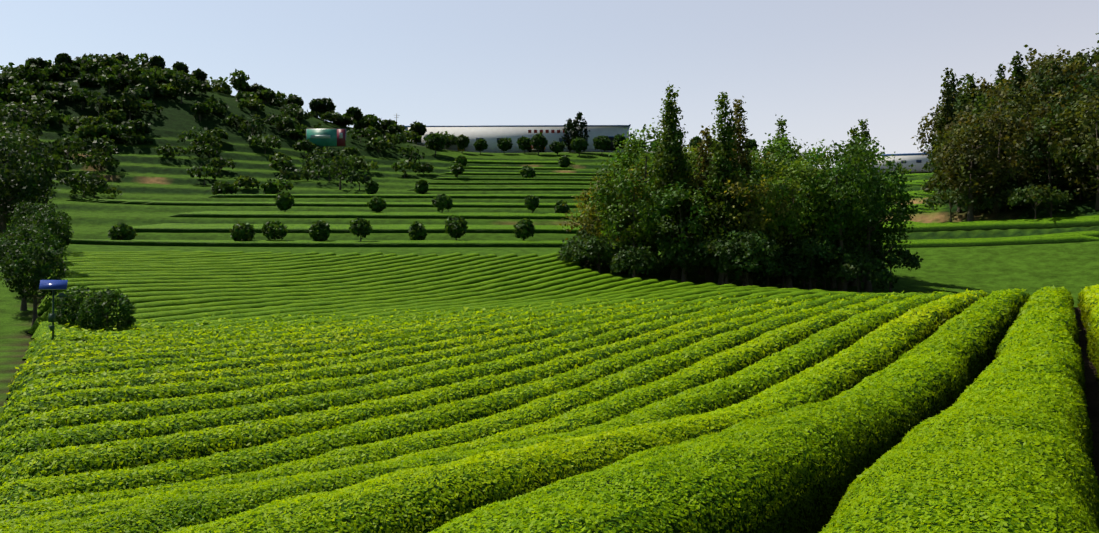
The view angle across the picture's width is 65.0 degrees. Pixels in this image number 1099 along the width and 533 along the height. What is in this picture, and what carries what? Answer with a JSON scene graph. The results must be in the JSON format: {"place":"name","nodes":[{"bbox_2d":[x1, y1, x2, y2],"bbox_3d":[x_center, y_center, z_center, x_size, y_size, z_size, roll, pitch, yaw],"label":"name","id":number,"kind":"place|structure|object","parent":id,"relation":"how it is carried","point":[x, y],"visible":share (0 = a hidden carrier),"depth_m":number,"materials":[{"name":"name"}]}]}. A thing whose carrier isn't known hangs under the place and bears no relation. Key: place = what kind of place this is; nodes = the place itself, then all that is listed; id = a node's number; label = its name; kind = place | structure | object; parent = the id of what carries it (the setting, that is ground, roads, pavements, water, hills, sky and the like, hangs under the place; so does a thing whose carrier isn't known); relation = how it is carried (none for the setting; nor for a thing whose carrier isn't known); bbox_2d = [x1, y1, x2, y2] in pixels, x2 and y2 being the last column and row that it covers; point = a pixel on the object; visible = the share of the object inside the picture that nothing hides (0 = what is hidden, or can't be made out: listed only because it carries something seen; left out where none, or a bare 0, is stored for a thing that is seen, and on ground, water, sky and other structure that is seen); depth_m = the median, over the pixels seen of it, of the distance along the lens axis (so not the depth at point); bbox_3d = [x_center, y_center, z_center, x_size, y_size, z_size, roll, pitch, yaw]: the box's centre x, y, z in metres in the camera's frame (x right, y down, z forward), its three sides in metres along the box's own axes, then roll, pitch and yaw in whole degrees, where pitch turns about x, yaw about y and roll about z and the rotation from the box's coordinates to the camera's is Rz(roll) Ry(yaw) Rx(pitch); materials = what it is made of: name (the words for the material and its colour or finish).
{"place":"outdoors","nodes":[
{"label":"outdoors","id":0,"kind":"place"},
{"bbox_2d":[0,77,1098,483],"bbox_3d":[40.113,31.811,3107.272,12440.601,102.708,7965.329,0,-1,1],"label":"terrain","id":1,"kind":"structure","parent":0,"point":[142,171],"depth_m":137.71,"materials":[{"name":"green plant"}]},
{"bbox_2d":[0,99,66,235],"bbox_3d":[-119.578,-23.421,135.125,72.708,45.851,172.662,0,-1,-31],"label":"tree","id":2,"kind":"object","parent":1,"relation":"on","point":[22,156],"visible":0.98,"depth_m":87.22,"materials":[{"name":"green plant"}]},
{"bbox_2d":[0,200,73,326],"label":"path trees","id":3,"kind":"object","parent":1,"relation":"on","point":[38,241],"visible":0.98,"depth_m":51.13,"materials":[{"name":"green plant"}]},
{"bbox_2d":[39,280,67,339],"bbox_3d":[-20.579,2.321,35.795,1.078,3.526,0.789,0,-1,-24],"label":"solar lamp post","id":4,"kind":"object","parent":1,"relation":"on","point":[52,285],"visible":0.9,"depth_m":35.83,"materials":[{"name":"blue paint"}]},
{"bbox_2d":[50,284,136,330],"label":"clipped topiary bushes","id":5,"kind":"object","parent":1,"relation":"on","point":[96,306],"visible":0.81,"depth_m":42.63,"materials":[{"name":"green plant"}]},
{"bbox_2d":[0,52,456,197],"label":"hillside trees","id":6,"kind":"object","parent":1,"relation":"on","point":[34,75],"visible":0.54,"depth_m":231.50,"materials":[{"name":"green plant"}]},
{"bbox_2d":[306,129,345,152],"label":"hillside billboard","id":7,"kind":"object","parent":1,"relation":"on","point":[326,138],"visible":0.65,"depth_m":244.43,"materials":[{"name":"green"}]},
{"bbox_2d":[107,111,776,240],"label":"round shrubs","id":8,"kind":"object","parent":1,"relation":"on","point":[524,228],"visible":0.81,"depth_m":150.54,"materials":[{"name":"green plant"}]},
{"bbox_2d":[402,124,630,152],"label":"factory shed","id":9,"kind":"structure","parent":1,"relation":"on","point":[491,135],"depth_m":298.81,"materials":[{"name":"white metal"}]},
{"bbox_2d":[527,146,544,151],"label":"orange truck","id":10,"kind":"object","parent":1,"relation":"on","point":[533,149],"visible":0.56,"depth_m":295.63,"materials":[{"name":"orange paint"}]},
{"bbox_2d":[0,251,1098,532],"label":"tea hedge rows","id":11,"kind":"object","parent":1,"relation":"on","point":[164,287],"visible":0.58,"depth_m":25.46,"materials":[{"name":"green plant"}]},
{"bbox_2d":[0,284,1098,532],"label":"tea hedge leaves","id":12,"kind":"object","parent":11,"relation":"on","point":[998,404],"visible":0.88,"depth_m":12.59,"materials":[{"name":"green plant"}]},
{"bbox_2d":[65,159,1098,247],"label":"tea hedge rows","id":13,"kind":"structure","parent":1,"relation":"on","point":[1076,237],"depth_m":129.60,"materials":[{"name":"green plant"}]},
{"bbox_2d":[557,84,923,292],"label":"tree cluster","id":14,"kind":"object","parent":1,"relation":"on","point":[744,217],"visible":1,"depth_m":81.21,"materials":[{"name":"green plant"}]},
{"bbox_2d":[865,153,932,173],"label":"factory shed","id":15,"kind":"structure","parent":1,"relation":"on","point":[919,160],"depth_m":394.73,"materials":[{"name":"white metal"}]},
{"bbox_2d":[912,33,1098,221],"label":"hill trees","id":16,"kind":"object","parent":1,"relation":"on","point":[1037,126],"visible":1,"depth_m":117.88,"materials":[{"name":"green plant"}]},
{"bbox_2d":[0,0,1098,168],"label":"sky","id":17,"kind":"structure","parent":0,"point":[824,66],"materials":[{"name":"blue"}]}
]}

